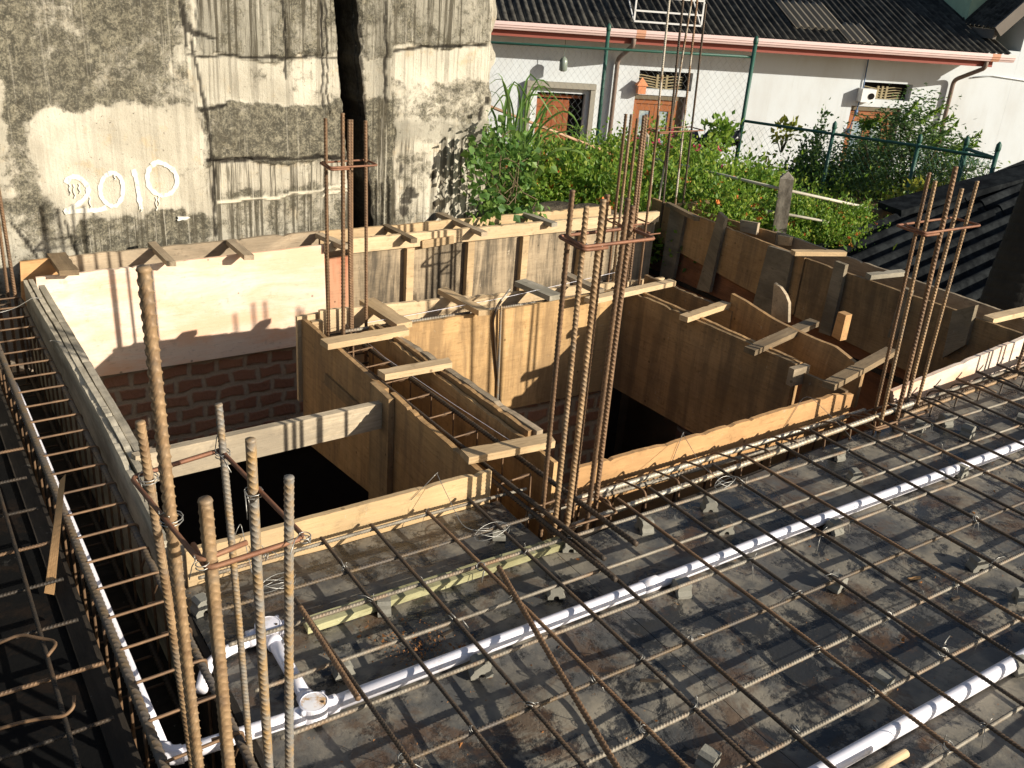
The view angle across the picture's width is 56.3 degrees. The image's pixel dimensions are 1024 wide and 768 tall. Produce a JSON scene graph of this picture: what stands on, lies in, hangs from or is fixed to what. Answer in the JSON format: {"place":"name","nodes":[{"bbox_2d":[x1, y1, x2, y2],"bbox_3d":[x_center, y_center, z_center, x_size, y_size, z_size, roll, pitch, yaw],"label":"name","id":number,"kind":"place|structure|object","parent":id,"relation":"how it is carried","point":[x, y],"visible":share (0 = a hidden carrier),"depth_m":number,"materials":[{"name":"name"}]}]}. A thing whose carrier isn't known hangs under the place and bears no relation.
{"place":"outdoors","nodes":[
{"label":"outdoors","id":0,"kind":"place"},
{"bbox_2d":[0,436,113,767],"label":"slab deck","id":1,"kind":"structure","parent":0,"point":[22,661],"depth_m":2.26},
{"bbox_2d":[0,423,113,767],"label":"rebar mesh","id":2,"kind":"object","parent":1,"relation":"on","point":[53,678],"visible":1,"depth_m":2.21,"materials":[{"name":"metal"}]},
{"bbox_2d":[44,474,65,594],"bbox_3d":[-1.264,0.414,2.664,0.020,0.101,0.457,41,6,-37],"label":"wood splinter","id":3,"kind":"object","parent":2,"relation":"on","point":[52,563],"visible":0.95,"depth_m":2.63,"materials":[{"name":"orange wood"}]},
{"bbox_2d":[0,386,143,767],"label":"edge plank","id":4,"kind":"object","parent":1,"relation":"on","point":[122,749],"visible":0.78,"depth_m":2.42,"materials":[{"name":"wood"}]},
{"bbox_2d":[318,277,664,368],"bbox_3d":[-0.026,-0.267,4.878,2.049,0.430,0.020,-9,27,-33],"label":"form board","id":5,"kind":"object","parent":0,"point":[409,308],"visible":0.2,"depth_m":4.54,"materials":[{"name":"brown wood"}]},
{"bbox_2d":[185,501,798,767],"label":"slab deck","id":6,"kind":"structure","parent":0,"point":[597,648],"depth_m":2.37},
{"bbox_2d":[23,279,187,675],"bbox_3d":[-1.575,0.232,3.615,0.079,0.588,2.485,-11,29,-31],"label":"beam formwork","id":7,"kind":"object","parent":6,"relation":"attached to","point":[112,435],"visible":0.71,"depth_m":3.36,"materials":[{"name":"brown wood"}]},
{"bbox_2d":[0,371,211,767],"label":"trough board","id":8,"kind":"object","parent":7,"relation":"attached to","point":[162,703],"visible":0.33,"depth_m":3.12,"materials":[{"name":"wood"}]},
{"bbox_2d":[0,189,29,382],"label":"rebar column","id":9,"kind":"structure","parent":8,"relation":"on","point":[9,258],"depth_m":4.37,"materials":[{"name":"metal"}]},
{"bbox_2d":[0,297,258,767],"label":"beam cage","id":10,"kind":"object","parent":8,"relation":"in","point":[146,720],"visible":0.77,"depth_m":2.85,"materials":[{"name":"metal"}]},
{"bbox_2d":[131,264,310,767],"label":"rebar column","id":11,"kind":"structure","parent":8,"relation":"on","point":[177,615],"depth_m":1.59,"materials":[{"name":"beige metal"}]},
{"bbox_2d":[187,609,263,767],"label":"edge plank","id":12,"kind":"object","parent":8,"relation":"on","point":[237,715],"visible":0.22,"depth_m":2.38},
{"bbox_2d":[131,400,381,481],"bbox_3d":[-0.838,0.191,3.299,0.942,0.105,0.031,-13,29,-41],"label":"brace plank","id":13,"kind":"object","parent":7,"relation":"attached to","point":[294,433],"visible":0.8,"depth_m":3.32,"materials":[{"name":"wood"}]},
{"bbox_2d":[184,469,491,587],"bbox_3d":[-0.490,0.568,2.909,0.973,0.459,0.019,-12,29,-31],"label":"form board","id":14,"kind":"object","parent":7,"relation":"attached to","point":[357,517],"visible":0.2,"depth_m":2.85,"materials":[{"name":"beige wood"}]},
{"bbox_2d":[302,319,482,498],"bbox_3d":[-0.537,0.268,3.765,0.048,0.609,1.500,-11,29,-31],"label":"beam formwork","id":15,"kind":"object","parent":6,"relation":"attached to","point":[406,446],"visible":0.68,"depth_m":3.72,"materials":[{"name":"brown wood"}]},
{"bbox_2d":[295,312,322,400],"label":"form board","id":16,"kind":"object","parent":15,"relation":"attached to","point":[312,318],"visible":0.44,"depth_m":4.26,"materials":[{"name":"brown wood"}]},
{"bbox_2d":[460,433,554,463],"bbox_3d":[-0.007,0.215,3.207,0.339,0.026,0.061,-9,29,-27],"label":"spacer batten","id":17,"kind":"object","parent":15,"relation":"on","point":[497,450],"visible":0.94,"depth_m":3.18,"materials":[{"name":"brown wood"}]},
{"bbox_2d":[303,537,564,633],"bbox_3d":[-0.190,0.551,2.680,0.832,0.021,0.046,-12,29,-32],"label":"timber strip","id":18,"kind":"object","parent":6,"relation":"on","point":[354,613],"visible":0.69,"depth_m":2.65,"materials":[{"name":"yellow wood"}]},
{"bbox_2d":[467,653,493,680],"bbox_3d":[-0.078,0.694,2.353,0.058,0.046,0.042,-3,26,-17],"label":"spacer block","id":19,"kind":"object","parent":6,"relation":"on","point":[477,671],"depth_m":2.34,"materials":[{"name":"concrete"}]},
{"bbox_2d":[342,344,638,581],"bbox_3d":[-0.177,0.340,3.459,0.190,0.405,1.880,-11,29,-31],"label":"beam cage","id":20,"kind":"object","parent":6,"relation":"attached to","point":[564,527],"visible":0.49,"depth_m":3.10,"materials":[{"name":"metal"}]},
{"bbox_2d":[694,744,721,767],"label":"spacer block","id":21,"kind":"object","parent":6,"relation":"on","point":[708,756],"depth_m":2.12,"materials":[{"name":"concrete"}]},
{"bbox_2d":[574,203,618,214],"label":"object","id":22,"kind":"object","parent":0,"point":[580,205],"visible":0.03,"depth_m":6.62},
{"bbox_2d":[484,144,879,455],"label":"garden bank","id":23,"kind":"structure","parent":0,"point":[639,425],"depth_m":8.00,"materials":[{"name":"soil"}]},
{"bbox_2d":[482,125,607,213],"bbox_3d":[0.236,-1.567,7.136,1.074,0.747,1.160,-11,29,-31],"label":"flower bush","id":24,"kind":"object","parent":23,"relation":"on","point":[548,173],"visible":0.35,"depth_m":6.99,"materials":[{"name":"green plant"}]},
{"bbox_2d":[502,131,648,212],"bbox_3d":[0.525,-1.461,7.167,1.145,0.862,1.169,10,25,12],"label":"flower bush","id":25,"kind":"object","parent":23,"relation":"on","point":[574,166],"visible":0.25,"depth_m":7.00,"materials":[{"name":"green plant"}]},
{"bbox_2d":[570,128,670,183],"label":"flower bush","id":26,"kind":"object","parent":23,"relation":"on","point":[588,156],"visible":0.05,"depth_m":7.79,"materials":[{"name":"green plant"}]},
{"bbox_2d":[489,23,758,164],"bbox_3d":[0.032,-3.150,10.446,4.968,1.673,0.204,10,25,12],"label":"chain link fence","id":27,"kind":"object","parent":23,"relation":"on","point":[606,48],"visible":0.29,"depth_m":10.01,"materials":[{"name":"metal"}]},
{"bbox_2d":[571,157,694,267],"bbox_3d":[0.862,-1.254,6.999,1.108,0.817,1.085,-4,25,-18],"label":"flower bush","id":28,"kind":"object","parent":23,"relation":"on","point":[642,204],"visible":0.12,"depth_m":6.98,"materials":[{"name":"green plant"}]},
{"bbox_2d":[585,103,735,167],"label":"flower bush","id":29,"kind":"object","parent":23,"relation":"on","point":[658,139],"visible":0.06,"depth_m":8.50,"materials":[{"name":"green plant"}]},
{"bbox_2d":[594,137,735,202],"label":"flower bush","id":30,"kind":"object","parent":23,"relation":"on","point":[648,172],"visible":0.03,"depth_m":7.58,"materials":[{"name":"green plant"}]},
{"bbox_2d":[491,105,874,233],"bbox_3d":[1.467,-1.438,7.710,3.080,1.343,1.443,14,26,20],"label":"rail fence","id":31,"kind":"object","parent":23,"relation":"on","point":[781,213],"visible":0.38,"depth_m":6.79,"materials":[{"name":"wood"}]},
{"bbox_2d":[630,114,742,173],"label":"flower bush","id":32,"kind":"object","parent":23,"relation":"on","point":[676,144],"visible":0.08,"depth_m":8.38,"materials":[{"name":"green plant"}]},
{"bbox_2d":[641,143,761,213],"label":"flower bush","id":33,"kind":"object","parent":23,"relation":"on","point":[690,179],"visible":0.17,"depth_m":7.31,"materials":[{"name":"green plant"}]},
{"bbox_2d":[650,157,781,272],"bbox_3d":[1.406,-1.226,6.942,1.228,0.791,1.138,22,29,34],"label":"flower bush","id":34,"kind":"object","parent":23,"relation":"on","point":[719,201],"visible":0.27,"depth_m":6.82,"materials":[{"name":"green plant"}]},
{"bbox_2d":[673,203,776,244],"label":"form board","id":35,"kind":"object","parent":23,"relation":"on","point":[768,236],"visible":0.12,"depth_m":6.42,"materials":[{"name":"brown wood"}]},
{"bbox_2d":[656,133,796,212],"bbox_3d":[1.658,-1.546,7.718,1.231,0.908,1.206,9,24,11],"label":"flower bush","id":36,"kind":"object","parent":23,"relation":"on","point":[774,180],"visible":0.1,"depth_m":7.67,"materials":[{"name":"green plant"}]},
{"bbox_2d":[482,114,1009,249],"bbox_3d":[1.517,-1.622,8.264,6.119,0.879,4.997,10,25,13],"label":"ground cover","id":37,"kind":"object","parent":23,"relation":"on","point":[834,196],"visible":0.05,"depth_m":9.47,"materials":[{"name":"green plant"}]},
{"bbox_2d":[488,73,602,176],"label":"tall grass","id":38,"kind":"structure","parent":37,"relation":"on","point":[508,107],"depth_m":6.74,"materials":[{"name":"green plant"}]},
{"bbox_2d":[701,131,719,149],"bbox_3d":[2.024,-2.478,9.715,0.240,0.232,0.172,-11,29,-31],"label":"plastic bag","id":39,"kind":"object","parent":37,"relation":"on","point":[705,135],"visible":0.18,"depth_m":9.65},
{"bbox_2d":[701,110,745,153],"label":"plant","id":40,"kind":"object","parent":39,"relation":"in","point":[723,125],"visible":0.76,"depth_m":9.38,"materials":[{"name":"green plant"}]},
{"bbox_2d":[769,114,802,152],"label":"plant","id":41,"kind":"object","parent":37,"relation":"on","point":[784,120],"visible":0.84,"depth_m":9.95,"materials":[{"name":"green plant"}]},
{"bbox_2d":[700,172,804,236],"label":"flower bush","id":42,"kind":"object","parent":23,"relation":"on","point":[770,206],"visible":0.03,"depth_m":7.13,"materials":[{"name":"green plant"}]},
{"bbox_2d":[699,144,807,204],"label":"flower bush","id":43,"kind":"object","parent":23,"relation":"on","point":[755,168],"visible":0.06,"depth_m":7.93,"materials":[{"name":"green plant"}]},
{"bbox_2d":[775,144,844,193],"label":"shrub","id":44,"kind":"object","parent":23,"relation":"on","point":[807,173],"visible":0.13,"depth_m":10.22,"materials":[{"name":"green plant"}]},
{"bbox_2d":[790,97,834,189],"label":"shrub","id":45,"kind":"object","parent":23,"relation":"on","point":[816,141],"visible":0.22,"depth_m":10.29,"materials":[{"name":"green plant"}]},
{"bbox_2d":[767,204,862,252],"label":"flower bush","id":46,"kind":"object","parent":23,"relation":"on","point":[791,231],"visible":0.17,"depth_m":6.86,"materials":[{"name":"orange plant"}]},
{"bbox_2d":[765,178,877,243],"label":"flower bush","id":47,"kind":"object","parent":23,"relation":"on","point":[812,206],"visible":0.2,"depth_m":7.13,"materials":[{"name":"green plant"}]},
{"bbox_2d":[649,198,1023,432],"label":"beam formwork","id":48,"kind":"object","parent":23,"relation":"on","point":[730,261],"visible":0.56,"depth_m":5.66,"materials":[{"name":"brown wood"}]},
{"bbox_2d":[647,0,706,261],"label":"rebar column","id":49,"kind":"structure","parent":48,"relation":"on","point":[670,127],"depth_m":6.45,"materials":[{"name":"metal"}]},
{"bbox_2d":[649,268,938,396],"bbox_3d":[1.849,-0.328,5.982,0.250,0.030,2.800,-11,29,-31],"label":"trough board","id":50,"kind":"object","parent":48,"relation":"attached to","point":[878,371],"depth_m":6.49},
{"bbox_2d":[889,336,1023,407],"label":"form board","id":51,"kind":"object","parent":48,"relation":"attached to","point":[988,360],"visible":0.73,"depth_m":4.38,"materials":[{"name":"brown wood"}]},
{"bbox_2d":[793,207,880,251],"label":"flower bush","id":52,"kind":"object","parent":23,"relation":"on","point":[828,233],"visible":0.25,"depth_m":6.83,"materials":[{"name":"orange plant"}]},
{"bbox_2d":[796,191,891,236],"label":"flower bush","id":53,"kind":"object","parent":23,"relation":"on","point":[866,216],"visible":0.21,"depth_m":7.08,"materials":[{"name":"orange plant"}]},
{"bbox_2d":[740,120,1001,210],"bbox_3d":[3.328,-1.922,9.130,0.454,1.280,2.704,-13,29,-34],"label":"chain link fence","id":54,"kind":"object","parent":23,"relation":"on","point":[918,145],"visible":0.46,"depth_m":8.97,"materials":[{"name":"metal"}]},
{"bbox_2d":[775,232,1023,367],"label":"form board","id":55,"kind":"object","parent":23,"relation":"on","point":[862,269],"visible":0.12,"depth_m":5.53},
{"bbox_2d":[814,82,1001,200],"bbox_3d":[3.943,-2.111,9.619,1.912,1.779,2.309,17,27,27],"label":"bush","id":56,"kind":"object","parent":23,"relation":"on","point":[903,126],"visible":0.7,"depth_m":9.36,"materials":[{"name":"green plant"}]},
{"bbox_2d":[979,181,1023,317],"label":"palm trunk","id":57,"kind":"object","parent":23,"relation":"on","point":[1003,289],"visible":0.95,"depth_m":5.36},
{"bbox_2d":[614,292,847,433],"bbox_3d":[0.978,0.005,4.566,0.103,0.572,1.345,-11,29,-31],"label":"beam formwork","id":58,"kind":"object","parent":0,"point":[701,374],"visible":0.78,"depth_m":4.63,"materials":[{"name":"brown wood"}]},
{"bbox_2d":[584,279,675,303],"bbox_3d":[0.608,-0.471,4.847,0.628,0.026,0.046,-15,33,-37],"label":"spacer batten","id":59,"kind":"object","parent":58,"relation":"on","point":[638,289],"visible":0.77,"depth_m":4.86,"materials":[{"name":"brown wood"}]},
{"bbox_2d":[679,301,730,322],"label":"spacer batten","id":60,"kind":"object","parent":58,"relation":"on","point":[705,311],"visible":1,"depth_m":4.62,"materials":[{"name":"brown wood"}]},
{"bbox_2d":[743,318,818,355],"bbox_3d":[1.249,-0.221,4.402,0.056,0.027,0.611,26,32,36],"label":"spacer batten","id":61,"kind":"object","parent":58,"relation":"on","point":[772,340],"visible":0.99,"depth_m":4.35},
{"bbox_2d":[556,376,1023,767],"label":"slab deck","id":62,"kind":"structure","parent":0,"point":[800,697],"depth_m":2.77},
{"bbox_2d":[11,383,1023,764],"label":"conduit","id":63,"kind":"object","parent":62,"relation":"on","point":[313,707],"visible":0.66,"depth_m":2.42,"materials":[{"name":"white plastic"}]},
{"bbox_2d":[198,356,1023,767],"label":"rebar mesh","id":64,"kind":"object","parent":62,"relation":"on","point":[694,708],"visible":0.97,"depth_m":2.58,"materials":[{"name":"brown metal"}]},
{"bbox_2d":[297,604,360,700],"bbox_3d":[-0.441,0.636,2.285,0.016,0.021,0.369,-11,28,-31],"label":"loose bar","id":65,"kind":"object","parent":64,"relation":"on","point":[334,660],"visible":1,"depth_m":2.27,"materials":[{"name":"metal"}]},
{"bbox_2d":[496,565,621,767],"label":"loose bar","id":66,"kind":"object","parent":64,"relation":"on","point":[606,749],"visible":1,"depth_m":2.25,"materials":[{"name":"metal"}]},
{"bbox_2d":[300,441,1022,761],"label":"mud crumbs","id":67,"kind":"object","parent":62,"relation":"on","point":[463,645],"visible":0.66,"depth_m":2.44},
{"bbox_2d":[525,401,914,532],"bbox_3d":[0.831,0.387,3.544,1.840,0.397,0.166,-11,29,-31],"label":"beam cage","id":68,"kind":"object","parent":62,"relation":"attached to","point":[615,489],"visible":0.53,"depth_m":3.43,"materials":[{"name":"metal"}]},
{"bbox_2d":[580,418,899,538],"bbox_3d":[1.860,0.246,4.214,4.380,0.366,0.023,-14,30,-35],"label":"edge plank","id":69,"kind":"object","parent":62,"relation":"attached to","point":[687,497],"visible":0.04,"depth_m":3.38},
{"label":"trough board","id":70,"kind":"object","parent":69,"relation":"attached to","visible":0},
{"bbox_2d":[534,189,654,539],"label":"rebar column","id":71,"kind":"structure","parent":70,"relation":"on","point":[599,246],"depth_m":2.77,"materials":[{"name":"metal"}]},
{"bbox_2d":[573,393,853,532],"bbox_3d":[0.791,0.362,3.706,1.473,0.478,0.020,-11,29,-31],"label":"form board","id":72,"kind":"object","parent":70,"relation":"on","point":[633,464],"visible":0.39,"depth_m":3.61,"materials":[{"name":"beige wood"}]},
{"bbox_2d":[850,166,980,431],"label":"rebar column","id":73,"kind":"structure","parent":70,"relation":"on","point":[917,231],"depth_m":3.69,"materials":[{"name":"metal"}]},
{"bbox_2d":[808,648,1023,767],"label":"conduit","id":74,"kind":"object","parent":62,"relation":"on","point":[868,744],"visible":0.89,"depth_m":2.28,"materials":[{"name":"white plastic"}]},
{"bbox_2d":[891,363,1023,417],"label":"beam cage","id":75,"kind":"object","parent":62,"relation":"on","point":[946,397],"visible":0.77,"depth_m":4.16,"materials":[{"name":"brown metal"}]},
{"bbox_2d":[832,311,851,340],"bbox_3d":[1.548,-0.273,4.485,0.045,0.128,0.052,-11,30,-31],"label":"board offcut","id":76,"kind":"object","parent":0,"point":[841,326],"visible":1,"depth_m":4.47,"materials":[{"name":"orange wood"}]},
{"bbox_2d":[944,0,1023,170],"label":"house wing","id":77,"kind":"structure","parent":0,"point":[1001,22],"depth_m":19.28,"materials":[{"name":"paint"}]},
{"label":"ground","id":78,"kind":"structure","parent":0,"visible":0},
{"bbox_2d":[0,0,496,359],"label":"concrete wall","id":79,"kind":"structure","parent":78,"relation":"on","point":[130,124],"depth_m":5.06,"materials":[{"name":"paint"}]},
{"bbox_2d":[69,230,319,271],"bbox_3d":[-1.686,-0.593,5.110,1.402,0.334,0.020,-12,29,-31],"label":"form board","id":80,"kind":"object","parent":79,"relation":"attached to","point":[109,259],"visible":0.23,"depth_m":5.04,"materials":[{"name":"wood"}]},
{"bbox_2d":[47,252,78,275],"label":"spacer batten","id":81,"kind":"object","parent":80,"relation":"on","point":[62,264],"visible":0.99,"depth_m":4.56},
{"bbox_2d":[19,258,57,305],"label":"form board","id":82,"kind":"object","parent":81,"relation":"attached to","point":[31,269],"visible":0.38,"depth_m":4.62,"materials":[{"name":"beige wood"}]},
{"bbox_2d":[460,110,568,225],"bbox_3d":[-0.034,-1.323,6.022,0.520,0.785,0.739,25,31,38],"label":"creeper","id":83,"kind":"object","parent":79,"relation":"attached to","point":[483,161],"visible":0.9,"depth_m":5.93,"materials":[{"name":"green plant"}]},
{"bbox_2d":[156,388,621,544],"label":"floor","id":84,"kind":"structure","parent":78,"relation":"on","point":[322,483],"depth_m":5.81,"materials":[{"name":"black"}]},
{"bbox_2d":[0,346,302,448],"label":"brick wall","id":85,"kind":"structure","parent":84,"relation":"on","point":[252,389],"depth_m":5.29,"materials":[{"name":"brick"}]},
{"bbox_2d":[35,244,325,376],"bbox_3d":[-1.668,-0.373,4.993,1.480,0.574,0.018,-12,29,-31],"label":"beam formwork","id":86,"kind":"object","parent":85,"relation":"on","point":[210,308],"visible":0.81,"depth_m":4.99,"materials":[{"name":"brown wood"}]},
{"bbox_2d":[487,0,1019,179],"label":"white house","id":87,"kind":"structure","parent":78,"relation":"on","point":[812,57],"depth_m":18.36,"materials":[{"name":"paint"}]},
{"bbox_2d":[534,93,581,144],"bbox_3d":[0.817,-4.482,18.638,0.876,2.240,0.055,0,24,-9],"label":"door leaf","id":88,"kind":"structure","parent":87,"relation":"in","point":[565,103],"depth_m":18.29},
{"bbox_2d":[818,160,1023,300],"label":"roof","id":89,"kind":"structure","parent":78,"relation":"on","point":[996,196],"depth_m":6.82,"materials":[{"name":"tile"}]},
{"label":"trough board","id":90,"kind":"object","parent":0,"visible":0},
{"bbox_2d":[369,324,557,540],"bbox_3d":[-0.230,0.232,3.829,0.074,0.566,1.351,-12,29,-33],"label":"beam formwork","id":91,"kind":"object","parent":90,"relation":"on","point":[453,386],"visible":0.38,"depth_m":3.60,"materials":[{"name":"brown wood"}]},
{"bbox_2d":[320,325,408,349],"bbox_3d":[-0.612,-0.198,4.023,0.393,0.026,0.064,-13,31,-33],"label":"spacer batten","id":92,"kind":"object","parent":91,"relation":"on","point":[341,341],"visible":1,"depth_m":4.00,"materials":[{"name":"brown wood"}]},
{"bbox_2d":[378,357,451,380],"bbox_3d":[-0.374,-0.060,3.757,0.313,0.026,0.055,-11,28,-31],"label":"spacer batten","id":93,"kind":"object","parent":91,"relation":"on","point":[406,370],"visible":1,"depth_m":3.73,"materials":[{"name":"brown wood"}]},
{"label":"pit floor","id":94,"kind":"structure","parent":0,"visible":0},
{"bbox_2d":[512,389,606,538],"bbox_3d":[-0.098,0.539,5.059,1.340,0.925,0.120,-11,29,-31],"label":"plywood panel","id":95,"kind":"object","parent":94,"relation":"on","point":[537,414],"depth_m":5.13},
{"bbox_2d":[384,289,624,408],"bbox_3d":[-0.005,-0.123,4.693,1.385,0.561,0.022,-11,29,-32],"label":"beam formwork","id":96,"kind":"object","parent":95,"relation":"on","point":[464,343],"visible":0.52,"depth_m":4.70,"materials":[{"name":"brown wood"}]},
{"bbox_2d":[359,297,411,327],"bbox_3d":[-0.571,-0.319,4.302,0.076,0.026,0.350,-15,30,-33],"label":"spacer batten","id":97,"kind":"object","parent":96,"relation":"on","point":[382,311],"visible":0.9,"depth_m":4.27,"materials":[{"name":"brown wood"}]},
{"bbox_2d":[437,287,489,315],"bbox_3d":[-0.235,-0.391,4.522,0.056,0.026,0.365,-14,30,-36],"label":"spacer batten","id":98,"kind":"object","parent":96,"relation":"on","point":[477,309],"visible":1,"depth_m":4.49,"materials":[{"name":"brown wood"}]},
{"bbox_2d":[514,278,559,300],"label":"spacer batten","id":99,"kind":"object","parent":96,"relation":"on","point":[543,292],"visible":0.99,"depth_m":4.74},
{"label":"trough board","id":100,"kind":"object","parent":96,"relation":"attached to","visible":0},
{"bbox_2d":[320,113,377,366],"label":"rebar column","id":101,"kind":"structure","parent":100,"relation":"on","point":[349,167],"depth_m":4.02,"materials":[{"name":"metal"}]},
{"bbox_2d":[600,114,659,288],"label":"rebar column","id":102,"kind":"structure","parent":100,"relation":"on","point":[637,190],"depth_m":5.01,"materials":[{"name":"metal"}]},
{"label":"trough board","id":103,"kind":"object","parent":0,"visible":0},
{"bbox_2d":[643,275,732,328],"bbox_3d":[0.899,-0.257,5.088,0.020,0.492,0.641,-13,29,-33],"label":"form board","id":104,"kind":"object","parent":103,"relation":"on","point":[682,298],"visible":0.14,"depth_m":4.99,"materials":[{"name":"brown wood"}]},
{"bbox_2d":[729,293,863,407],"bbox_3d":[1.312,-0.169,4.505,0.020,0.240,0.832,-12,34,-32],"label":"form board","id":105,"kind":"object","parent":104,"relation":"attached to","point":[824,360],"visible":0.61,"depth_m":4.45,"materials":[{"name":"brown wood"}]},
{"bbox_2d":[771,283,790,321],"bbox_3d":[1.326,-0.389,4.700,0.018,0.186,0.131,-11,29,-31],"label":"board offcut","id":106,"kind":"object","parent":105,"relation":"attached to","point":[781,307],"visible":0.94,"depth_m":4.69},
{"bbox_2d":[822,347,894,390],"bbox_3d":[1.503,-0.071,4.112,0.056,0.026,0.624,23,30,38],"label":"spacer batten","id":107,"kind":"object","parent":105,"relation":"on","point":[853,372],"visible":0.97,"depth_m":4.05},
{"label":"trough board","id":108,"kind":"object","parent":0,"visible":0},
{"bbox_2d":[324,211,659,305],"bbox_3d":[-0.037,-0.713,5.979,2.417,0.603,0.062,-11,29,-31],"label":"beam formwork","id":109,"kind":"object","parent":108,"relation":"attached to","point":[464,261],"visible":0.6,"depth_m":5.83,"materials":[{"name":"brown wood"}]},
{"bbox_2d":[325,255,348,307],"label":"board","id":110,"kind":"object","parent":109,"relation":"attached to","point":[335,279],"visible":0.36,"depth_m":5.37,"materials":[{"name":"orange wood"}]},
{"bbox_2d":[319,205,610,286],"bbox_3d":[-0.202,-0.892,6.024,2.147,0.331,0.020,-11,28,-32],"label":"form board","id":111,"kind":"object","parent":109,"relation":"attached to","point":[448,224],"visible":0.16,"depth_m":5.81,"materials":[{"name":"brown wood"}]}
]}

